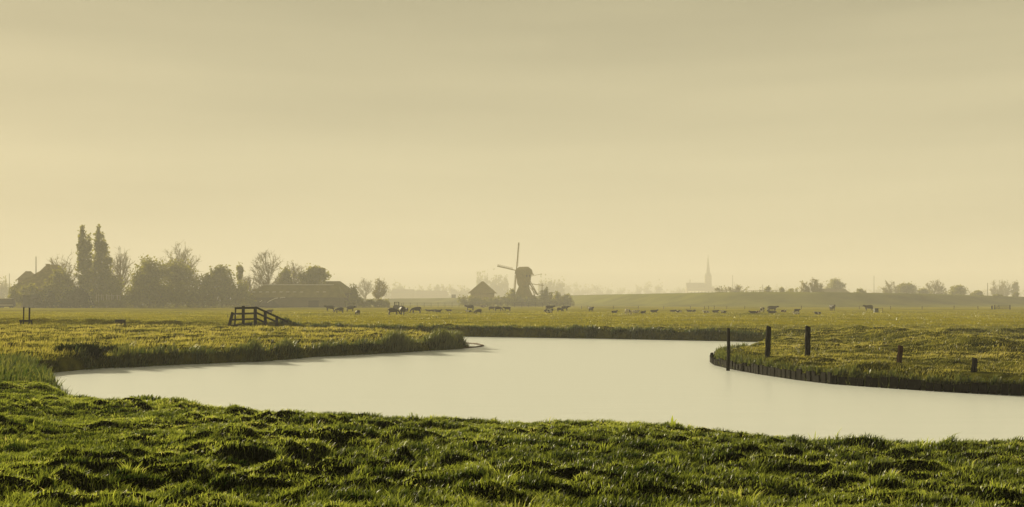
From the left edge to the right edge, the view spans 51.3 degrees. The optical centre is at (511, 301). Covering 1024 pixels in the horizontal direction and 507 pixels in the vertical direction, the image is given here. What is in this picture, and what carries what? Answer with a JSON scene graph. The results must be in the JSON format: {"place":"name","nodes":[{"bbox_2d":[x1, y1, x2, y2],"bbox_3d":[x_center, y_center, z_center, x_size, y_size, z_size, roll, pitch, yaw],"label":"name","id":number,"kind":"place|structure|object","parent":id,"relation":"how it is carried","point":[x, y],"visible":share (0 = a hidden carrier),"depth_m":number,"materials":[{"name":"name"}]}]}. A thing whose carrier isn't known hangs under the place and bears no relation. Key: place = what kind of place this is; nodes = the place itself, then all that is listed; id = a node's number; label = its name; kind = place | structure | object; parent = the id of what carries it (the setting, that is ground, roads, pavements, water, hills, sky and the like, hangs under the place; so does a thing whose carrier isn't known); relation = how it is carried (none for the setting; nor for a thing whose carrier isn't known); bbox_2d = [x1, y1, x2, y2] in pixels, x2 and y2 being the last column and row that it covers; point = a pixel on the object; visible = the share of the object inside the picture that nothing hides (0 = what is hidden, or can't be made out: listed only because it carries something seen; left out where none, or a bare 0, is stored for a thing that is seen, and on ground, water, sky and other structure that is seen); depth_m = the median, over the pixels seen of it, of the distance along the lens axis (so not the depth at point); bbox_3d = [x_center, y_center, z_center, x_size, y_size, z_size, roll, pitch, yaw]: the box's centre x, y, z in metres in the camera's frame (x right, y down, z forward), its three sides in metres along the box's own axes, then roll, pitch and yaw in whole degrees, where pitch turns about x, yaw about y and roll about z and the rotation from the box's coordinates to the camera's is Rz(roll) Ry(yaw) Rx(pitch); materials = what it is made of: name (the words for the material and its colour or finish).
{"place":"outdoors","nodes":[
{"label":"outdoors","id":0,"kind":"place"},
{"bbox_2d":[0,305,1023,506],"bbox_3d":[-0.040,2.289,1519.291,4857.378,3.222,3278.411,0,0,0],"label":"ground","id":1,"kind":"structure","parent":0,"point":[63,363],"depth_m":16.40,"materials":[{"name":"green plant"}]},
{"bbox_2d":[0,276,11,297],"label":"wood","id":2,"kind":"object","parent":1,"relation":"on","point":[4,289],"visible":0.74,"depth_m":998.39,"materials":[{"name":"green plant"}]},
{"bbox_2d":[0,298,15,307],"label":"camper van","id":3,"kind":"object","parent":1,"relation":"on","point":[8,302],"visible":1,"depth_m":419.00,"materials":[{"name":"metal"}]},
{"bbox_2d":[16,271,33,282],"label":"outbuilding","id":4,"kind":"structure","parent":1,"relation":"on","point":[25,275],"depth_m":502.23,"materials":[{"name":"brick"}]},
{"bbox_2d":[19,307,32,324],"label":"sluice frame","id":5,"kind":"object","parent":1,"relation":"on","point":[28,321],"visible":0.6,"depth_m":96.94,"materials":[{"name":"brown wood"}]},
{"bbox_2d":[23,293,34,307],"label":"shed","id":6,"kind":"structure","parent":1,"relation":"on","point":[25,299],"depth_m":415.20,"materials":[{"name":"brown wood"}]},
{"bbox_2d":[26,292,46,307],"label":"bush","id":7,"kind":"object","parent":1,"relation":"on","point":[33,299],"visible":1,"depth_m":407.54,"materials":[{"name":"green plant"}]},
{"bbox_2d":[7,279,72,307],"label":"undergrowth","id":8,"kind":"object","parent":1,"relation":"on","point":[32,288],"visible":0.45,"depth_m":426.57,"materials":[{"name":"green plant"}]},
{"bbox_2d":[10,264,75,307],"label":"farmhouse","id":9,"kind":"object","parent":1,"relation":"on","point":[39,278],"visible":0.35,"depth_m":443.07,"materials":[{"name":"brick"}]},
{"bbox_2d":[41,289,57,307],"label":"bush","id":10,"kind":"object","parent":1,"relation":"on","point":[50,300],"visible":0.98,"depth_m":407.52,"materials":[{"name":"green plant"}]},
{"bbox_2d":[43,266,73,307],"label":"tree","id":11,"kind":"object","parent":1,"relation":"on","point":[58,275],"visible":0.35,"depth_m":435.55,"materials":[{"name":"green plant"}]},
{"bbox_2d":[49,252,79,285],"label":"bare tree","id":12,"kind":"object","parent":1,"relation":"on","point":[56,266],"visible":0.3,"depth_m":454.26,"materials":[{"name":"brown plant"}]},
{"bbox_2d":[53,342,76,353],"bbox_3d":[-20.271,2.203,48.508,1.371,0.801,1.403,0,0,40],"label":"bank shrub","id":13,"kind":"object","parent":1,"relation":"on","point":[62,347],"visible":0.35,"depth_m":48.18,"materials":[{"name":"green plant"}]},
{"bbox_2d":[56,286,95,307],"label":"bush","id":14,"kind":"object","parent":1,"relation":"on","point":[75,298],"visible":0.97,"depth_m":403.98,"materials":[{"name":"green plant"}]},
{"bbox_2d":[74,225,95,301],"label":"poplar","id":15,"kind":"object","parent":1,"relation":"on","point":[84,253],"visible":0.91,"depth_m":439.23,"materials":[{"name":"green plant"}]},
{"bbox_2d":[69,341,105,358],"bbox_3d":[-19.396,2.269,48.574,1.896,1.072,1.894,0,0,0],"label":"bank shrub","id":16,"kind":"object","parent":1,"relation":"on","point":[96,349],"visible":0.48,"depth_m":48.30,"materials":[{"name":"green plant"}]},
{"bbox_2d":[90,224,114,302],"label":"poplar","id":17,"kind":"object","parent":1,"relation":"on","point":[101,269],"visible":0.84,"depth_m":445.02,"materials":[{"name":"green plant"}]},
{"bbox_2d":[96,294,119,307],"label":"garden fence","id":18,"kind":"object","parent":1,"relation":"on","point":[101,295],"visible":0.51,"depth_m":431.91,"materials":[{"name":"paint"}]},
{"bbox_2d":[91,299,127,307],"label":"undergrowth","id":19,"kind":"object","parent":1,"relation":"on","point":[111,303],"visible":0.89,"depth_m":426.55,"materials":[{"name":"green plant"}]},
{"bbox_2d":[101,343,120,352],"bbox_3d":[-19.191,2.356,50.992,1.159,0.794,1.164,0,0,0],"label":"bank shrub","id":20,"kind":"object","parent":1,"relation":"on","point":[110,347],"visible":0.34,"depth_m":50.79,"materials":[{"name":"green plant"}]},
{"bbox_2d":[94,267,128,307],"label":"tree","id":21,"kind":"object","parent":1,"relation":"on","point":[110,282],"visible":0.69,"depth_m":438.38,"materials":[{"name":"green plant"}]},
{"bbox_2d":[115,320,125,324],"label":"culvert box","id":22,"kind":"object","parent":1,"relation":"on","point":[121,322],"visible":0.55,"depth_m":94.75,"materials":[{"name":"concrete"}]},
{"bbox_2d":[109,246,134,291],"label":"bare tree","id":23,"kind":"object","parent":1,"relation":"on","point":[117,267],"visible":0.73,"depth_m":469.29,"materials":[{"name":"brown plant"}]},
{"bbox_2d":[128,394,165,401],"bbox_3d":[-7.920,2.114,23.010,0.898,0.258,0.927,0,0,0],"label":"weed","id":24,"kind":"object","parent":1,"relation":"on","point":[147,398],"visible":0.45,"depth_m":23.00,"materials":[{"name":"green plant"}]},
{"bbox_2d":[125,255,174,307],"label":"tree","id":25,"kind":"object","parent":1,"relation":"on","point":[149,273],"visible":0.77,"depth_m":442.44,"materials":[{"name":"green plant"}]},
{"bbox_2d":[146,254,206,307],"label":"tree","id":26,"kind":"object","parent":1,"relation":"on","point":[176,273],"visible":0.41,"depth_m":447.41,"materials":[{"name":"green plant"}]},
{"bbox_2d":[108,277,245,307],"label":"undergrowth","id":27,"kind":"object","parent":1,"relation":"on","point":[186,296],"visible":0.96,"depth_m":439.09,"materials":[{"name":"green plant"}]},
{"bbox_2d":[156,239,202,303],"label":"bare tree","id":28,"kind":"object","parent":1,"relation":"on","point":[184,255],"visible":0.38,"depth_m":480.02,"materials":[{"name":"brown plant"}]},
{"bbox_2d":[188,273,217,307],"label":"tree","id":29,"kind":"object","parent":1,"relation":"on","point":[199,281],"visible":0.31,"depth_m":450.38,"materials":[{"name":"green plant"}]},
{"bbox_2d":[203,264,238,307],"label":"tree","id":30,"kind":"object","parent":1,"relation":"on","point":[220,273],"visible":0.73,"depth_m":445.91,"materials":[{"name":"green plant"}]},
{"bbox_2d":[236,262,243,281],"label":"tree","id":31,"kind":"object","parent":1,"relation":"on","point":[240,270],"visible":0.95,"depth_m":469.48,"materials":[{"name":"green plant"}]},
{"bbox_2d":[226,279,256,307],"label":"tree","id":32,"kind":"object","parent":1,"relation":"on","point":[248,300],"visible":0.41,"depth_m":446.53,"materials":[{"name":"green plant"}]},
{"bbox_2d":[243,275,260,291],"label":"bare tree","id":33,"kind":"object","parent":1,"relation":"on","point":[249,283],"visible":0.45,"depth_m":474.16,"materials":[{"name":"brown plant"}]},
{"bbox_2d":[228,306,287,326],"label":"bridge railing","id":34,"kind":"object","parent":1,"relation":"on","point":[243,314],"visible":0.77,"depth_m":99.81,"materials":[{"name":"brown wood"}]},
{"bbox_2d":[249,248,286,287],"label":"bare tree","id":35,"kind":"object","parent":1,"relation":"on","point":[267,279],"visible":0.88,"depth_m":470.61,"materials":[{"name":"brown plant"}]},
{"bbox_2d":[258,297,284,307],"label":"silage heap","id":36,"kind":"object","parent":1,"relation":"on","point":[269,304],"visible":0.94,"depth_m":427.69,"materials":[{"name":"plastic"}]},
{"bbox_2d":[277,265,294,283],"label":"tree","id":37,"kind":"object","parent":1,"relation":"on","point":[287,273],"visible":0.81,"depth_m":474.60,"materials":[{"name":"green plant"}]},
{"bbox_2d":[243,284,346,307],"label":"barn","id":38,"kind":"structure","parent":1,"relation":"on","point":[308,295],"depth_m":457.87,"materials":[{"name":"grey wood"}]},
{"bbox_2d":[308,300,318,306],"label":"door","id":39,"kind":"structure","parent":38,"relation":"in","point":[311,303],"depth_m":456.57,"materials":[{"name":"brown wood"}]},
{"bbox_2d":[285,260,305,283],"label":"bare tree","id":40,"kind":"object","parent":1,"relation":"on","point":[294,280],"visible":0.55,"depth_m":479.15,"materials":[{"name":"brown plant"}]},
{"bbox_2d":[295,263,331,283],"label":"tree","id":41,"kind":"object","parent":1,"relation":"on","point":[314,274],"visible":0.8,"depth_m":475.69,"materials":[{"name":"green plant"}]},
{"bbox_2d":[324,305,334,310],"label":"cow","id":42,"kind":"object","parent":1,"relation":"on","point":[330,307],"visible":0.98,"depth_m":267.53},
{"bbox_2d":[323,281,351,305],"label":"barn","id":43,"kind":"structure","parent":1,"relation":"on","point":[344,288],"depth_m":479.86,"materials":[{"name":"grey wood"}]},
{"bbox_2d":[345,283,362,306],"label":"bush","id":44,"kind":"object","parent":1,"relation":"on","point":[354,298],"visible":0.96,"depth_m":451.19,"materials":[{"name":"green plant"}]},
{"bbox_2d":[357,278,373,301],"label":"bare tree","id":45,"kind":"object","parent":1,"relation":"on","point":[363,294],"visible":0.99,"depth_m":759.06,"materials":[{"name":"brown plant"}]},
{"bbox_2d":[359,298,389,306],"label":"hedge","id":46,"kind":"object","parent":1,"relation":"on","point":[380,302],"visible":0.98,"depth_m":454.53,"materials":[{"name":"green plant"}]},
{"bbox_2d":[370,278,389,305],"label":"bare tree","id":47,"kind":"object","parent":1,"relation":"on","point":[381,292],"visible":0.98,"depth_m":499.12,"materials":[{"name":"brown plant"}]},
{"bbox_2d":[388,308,400,314],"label":"cow","id":48,"kind":"object","parent":1,"relation":"on","point":[392,310],"visible":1,"depth_m":195.57},
{"bbox_2d":[393,302,401,308],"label":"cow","id":49,"kind":"object","parent":1,"relation":"on","point":[396,306],"visible":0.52,"depth_m":299.37,"materials":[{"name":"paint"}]},
{"bbox_2d":[399,306,405,314],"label":"cow","id":50,"kind":"object","parent":1,"relation":"on","point":[402,309],"visible":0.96,"depth_m":194.38},
{"bbox_2d":[391,289,414,298],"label":"barn","id":51,"kind":"structure","parent":1,"relation":"on","point":[402,293],"depth_m":1800.60,"materials":[{"name":"brick"}]},
{"bbox_2d":[409,307,421,312],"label":"cow","id":52,"kind":"object","parent":1,"relation":"on","point":[416,309],"visible":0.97,"depth_m":222.43},
{"bbox_2d":[381,279,470,298],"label":"wood","id":53,"kind":"object","parent":1,"relation":"on","point":[451,290],"visible":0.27,"depth_m":1998.59,"materials":[{"name":"green plant"}]},
{"bbox_2d":[415,291,447,297],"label":"barn","id":54,"kind":"structure","parent":1,"relation":"on","point":[431,294],"depth_m":1820.60,"materials":[{"name":"brick"}]},
{"bbox_2d":[389,303,570,307],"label":"plank fence","id":55,"kind":"object","parent":1,"relation":"on","point":[514,304],"visible":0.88,"depth_m":439.92,"materials":[{"name":"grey wood"}]},
{"bbox_2d":[469,281,495,305],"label":"house","id":56,"kind":"structure","parent":1,"relation":"on","point":[482,289],"depth_m":584.00,"materials":[{"name":"brick"}]},
{"bbox_2d":[476,268,508,296],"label":"wood","id":57,"kind":"object","parent":1,"relation":"on","point":[499,288],"visible":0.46,"depth_m":1798.31,"materials":[{"name":"green plant"}]},
{"bbox_2d":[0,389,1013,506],"bbox_3d":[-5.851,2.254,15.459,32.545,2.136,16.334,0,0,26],"label":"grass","id":58,"kind":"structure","parent":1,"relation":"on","point":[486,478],"depth_m":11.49,"materials":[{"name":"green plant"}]},
{"bbox_2d":[504,288,517,306],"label":"bush","id":59,"kind":"object","parent":1,"relation":"on","point":[513,294],"visible":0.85,"depth_m":555.15,"materials":[{"name":"green plant"}]},
{"bbox_2d":[0,317,1023,390],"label":"bank grass","id":60,"kind":"structure","parent":1,"relation":"on","point":[209,335],"depth_m":65.52,"materials":[{"name":"green plant"}]},
{"bbox_2d":[0,311,1023,327],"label":"field grass","id":61,"kind":"structure","parent":1,"relation":"on","point":[533,314],"depth_m":167.58,"materials":[{"name":"green plant"}]},
{"bbox_2d":[497,242,543,306],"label":"windmill","id":62,"kind":"object","parent":1,"relation":"on","point":[523,275],"visible":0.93,"depth_m":557.95,"materials":[{"name":"brick"}]},
{"bbox_2d":[279,316,765,341],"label":"bank sedge","id":63,"kind":"object","parent":1,"relation":"on","point":[574,327],"visible":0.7,"depth_m":88.78,"materials":[{"name":"green plant"}]},
{"bbox_2d":[535,286,557,306],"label":"bush","id":64,"kind":"object","parent":1,"relation":"on","point":[545,298],"visible":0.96,"depth_m":546.65,"materials":[{"name":"green plant"}]},
{"bbox_2d":[537,274,565,295],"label":"wood","id":65,"kind":"object","parent":1,"relation":"on","point":[558,288],"visible":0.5,"depth_m":1797.29,"materials":[{"name":"green plant"}]},
{"bbox_2d":[553,291,561,306],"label":"bush","id":66,"kind":"object","parent":1,"relation":"on","point":[557,296],"visible":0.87,"depth_m":551.61,"materials":[{"name":"green plant"}]},
{"bbox_2d":[91,292,1023,306],"bbox_3d":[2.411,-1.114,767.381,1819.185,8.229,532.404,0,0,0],"label":"dike","id":67,"kind":"structure","parent":1,"relation":"on","point":[779,299],"depth_m":551.57,"materials":[{"name":"green plant"}]},
{"bbox_2d":[458,294,537,306],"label":"scrub","id":68,"kind":"object","parent":67,"relation":"on","point":[504,300],"visible":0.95,"depth_m":551.26,"materials":[{"name":"green plant"}]},
{"bbox_2d":[714,287,727,291],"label":"tree","id":69,"kind":"object","parent":67,"relation":"on","point":[717,289],"visible":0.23,"depth_m":638.93,"materials":[{"name":"green plant"}]},
{"bbox_2d":[687,290,781,292],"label":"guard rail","id":70,"kind":"object","parent":67,"relation":"on","point":[716,291],"visible":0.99,"depth_m":580.67,"materials":[{"name":"metal"}]},
{"bbox_2d":[728,284,741,291],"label":"tree","id":71,"kind":"object","parent":67,"relation":"on","point":[737,289],"visible":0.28,"depth_m":647.88,"materials":[{"name":"green plant"}]},
{"bbox_2d":[719,285,802,291],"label":"scrub","id":72,"kind":"object","parent":67,"relation":"on","point":[796,289],"visible":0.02,"depth_m":690.14,"materials":[{"name":"green plant"}]},
{"bbox_2d":[799,277,823,291],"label":"tree","id":73,"kind":"object","parent":67,"relation":"on","point":[815,287],"visible":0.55,"depth_m":588.79,"materials":[{"name":"green plant"}]},
{"bbox_2d":[822,277,845,288],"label":"tree","id":74,"kind":"object","parent":67,"relation":"on","point":[835,283],"visible":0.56,"depth_m":758.00,"materials":[{"name":"green plant"}]},
{"bbox_2d":[882,285,969,294],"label":"scrub","id":75,"kind":"object","parent":67,"relation":"on","point":[931,292],"visible":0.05,"depth_m":734.72,"materials":[{"name":"green plant"}]},
{"bbox_2d":[970,290,984,294],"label":"tree","id":76,"kind":"object","parent":67,"relation":"on","point":[977,292],"visible":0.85,"depth_m":658.26,"materials":[{"name":"green plant"}]},
{"bbox_2d":[558,293,574,305],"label":"bush","id":77,"kind":"object","parent":1,"relation":"on","point":[566,301],"visible":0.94,"depth_m":547.21,"materials":[{"name":"green plant"}]},
{"bbox_2d":[557,279,684,294],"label":"wood","id":78,"kind":"object","parent":1,"relation":"on","point":[576,291],"visible":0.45,"depth_m":2397.93,"materials":[{"name":"green plant"}]},
{"bbox_2d":[685,258,714,292],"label":"church","id":79,"kind":"structure","parent":1,"relation":"on","point":[706,285],"depth_m":2045.62,"materials":[{"name":"stone"}]},
{"bbox_2d":[765,326,770,357],"bbox_3d":[11.319,1.993,47.241,0.329,1.889,0.259,0,0,0],"label":"mooring post","id":80,"kind":"object","parent":1,"relation":"on","point":[768,342],"visible":0.79,"depth_m":47.15,"materials":[{"name":"brown wood"}]},
{"bbox_2d":[712,282,824,291],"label":"wood","id":81,"kind":"object","parent":1,"relation":"on","point":[786,289],"visible":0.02,"depth_m":2298.80,"materials":[{"name":"green plant"}]},
{"bbox_2d":[767,306,778,309],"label":"cow","id":82,"kind":"object","parent":1,"relation":"on","point":[771,307],"visible":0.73,"depth_m":256.52},
{"bbox_2d":[805,326,810,355],"bbox_3d":[13.141,2.027,47.457,0.305,1.950,0.270,0,0,0],"label":"mooring post","id":83,"kind":"object","parent":1,"relation":"on","point":[807,340],"visible":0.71,"depth_m":47.35,"materials":[{"name":"brown wood"}]},
{"bbox_2d":[822,289,848,291],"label":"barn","id":84,"kind":"structure","parent":1,"relation":"on","point":[834,290],"depth_m":723.50,"materials":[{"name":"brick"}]},
{"bbox_2d":[710,351,1020,395],"bbox_3d":[12.762,3.088,45.223,5.812,1.067,28.119,0,0,-15],"label":"timber revetment","id":85,"kind":"object","parent":1,"relation":"on","point":[830,378],"visible":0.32,"depth_m":37.80,"materials":[{"name":"brown wood"}]},
{"bbox_2d":[863,305,872,310],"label":"cow","id":86,"kind":"object","parent":1,"relation":"on","point":[869,307],"visible":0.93,"depth_m":272.40},
{"bbox_2d":[715,342,1023,395],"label":"bank sedge","id":87,"kind":"object","parent":1,"relation":"on","point":[720,352],"visible":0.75,"depth_m":38.74,"materials":[{"name":"green plant"}]},
{"bbox_2d":[881,280,901,292],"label":"tree","id":88,"kind":"object","parent":1,"relation":"on","point":[889,287],"visible":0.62,"depth_m":719.20,"materials":[{"name":"green plant"}]},
{"bbox_2d":[896,345,902,362],"bbox_3d":[15.032,2.280,41.451,0.351,1.227,0.208,0,0,0],"label":"mooring post","id":89,"kind":"object","parent":1,"relation":"on","point":[900,353],"visible":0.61,"depth_m":41.36,"materials":[{"name":"brown wood"}]},
{"bbox_2d":[897,281,916,292],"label":"tree","id":90,"kind":"object","parent":1,"relation":"on","point":[908,287],"visible":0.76,"depth_m":726.72,"materials":[{"name":"green plant"}]},
{"bbox_2d":[917,288,929,293],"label":"tree","id":91,"kind":"object","parent":1,"relation":"on","point":[922,291],"visible":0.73,"depth_m":728.68,"materials":[{"name":"green plant"}]},
{"bbox_2d":[925,278,945,293],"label":"tree","id":92,"kind":"object","parent":1,"relation":"on","point":[937,288],"visible":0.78,"depth_m":733.86,"materials":[{"name":"green plant"}]},
{"bbox_2d":[848,284,1023,296],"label":"wood","id":93,"kind":"object","parent":1,"relation":"on","point":[880,290],"visible":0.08,"depth_m":2248.57,"materials":[{"name":"green plant"}]},
{"bbox_2d":[948,284,967,294],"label":"tree","id":94,"kind":"object","parent":1,"relation":"on","point":[957,290],"visible":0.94,"depth_m":697.70,"materials":[{"name":"green plant"}]},
{"bbox_2d":[971,357,977,371],"bbox_3d":[15.999,2.428,36.936,0.259,1.016,0.199,0,0,0],"label":"mooring post","id":95,"kind":"object","parent":1,"relation":"on","point":[974,365],"visible":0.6,"depth_m":36.85,"materials":[{"name":"brown wood"}]},
{"bbox_2d":[989,280,1004,294],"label":"tree","id":96,"kind":"object","parent":1,"relation":"on","point":[995,289],"visible":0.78,"depth_m":899.12,"materials":[{"name":"green plant"}]},
{"bbox_2d":[994,305,1010,308],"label":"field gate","id":97,"kind":"structure","parent":1,"relation":"on","point":[1002,306],"depth_m":324.96,"materials":[{"name":"brown wood"}]},
{"bbox_2d":[998,279,1011,295],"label":"tree","id":98,"kind":"object","parent":1,"relation":"on","point":[1007,293],"visible":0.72,"depth_m":909.00,"materials":[{"name":"green plant"}]},
{"bbox_2d":[1010,280,1019,294],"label":"tree","id":99,"kind":"object","parent":1,"relation":"on","point":[1015,286],"visible":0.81,"depth_m":904.02,"materials":[{"name":"green plant"}]},
{"bbox_2d":[0,0,1023,298],"label":"sky","id":100,"kind":"structure","parent":0,"point":[865,144],"materials":[{"name":"beige"}]},
{"bbox_2d":[53,337,1023,442],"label":"water","id":101,"kind":"structure","parent":0,"point":[531,379],"depth_m":35.69,"materials":[{"name":"white liquid"}]},
{"bbox_2d":[0,348,76,394],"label":"reeds","id":102,"kind":"object","parent":101,"relation":"in","point":[15,368],"visible":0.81,"depth_m":32.88,"materials":[{"name":"green plant"}]},
{"bbox_2d":[75,333,396,369],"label":"reeds","id":103,"kind":"object","parent":101,"relation":"in","point":[257,346],"visible":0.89,"depth_m":53.13,"materials":[{"name":"green plant"}]},
{"bbox_2d":[379,327,469,352],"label":"reeds","id":104,"kind":"object","parent":101,"relation":"in","point":[400,339],"visible":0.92,"depth_m":65.96,"materials":[{"name":"green plant"}]},
{"bbox_2d":[460,342,483,347],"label":"timber boom","id":105,"kind":"object","parent":101,"relation":"in","point":[480,345],"visible":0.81,"depth_m":71.42,"materials":[{"name":"brown wood"}]},
{"bbox_2d":[726,327,729,370],"bbox_3d":[9.427,2.309,46.500,0.191,2.384,0.161,0,0,0],"label":"mooring post","id":106,"kind":"object","parent":101,"relation":"in","point":[728,352],"visible":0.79,"depth_m":46.44,"materials":[{"name":"brown wood"}]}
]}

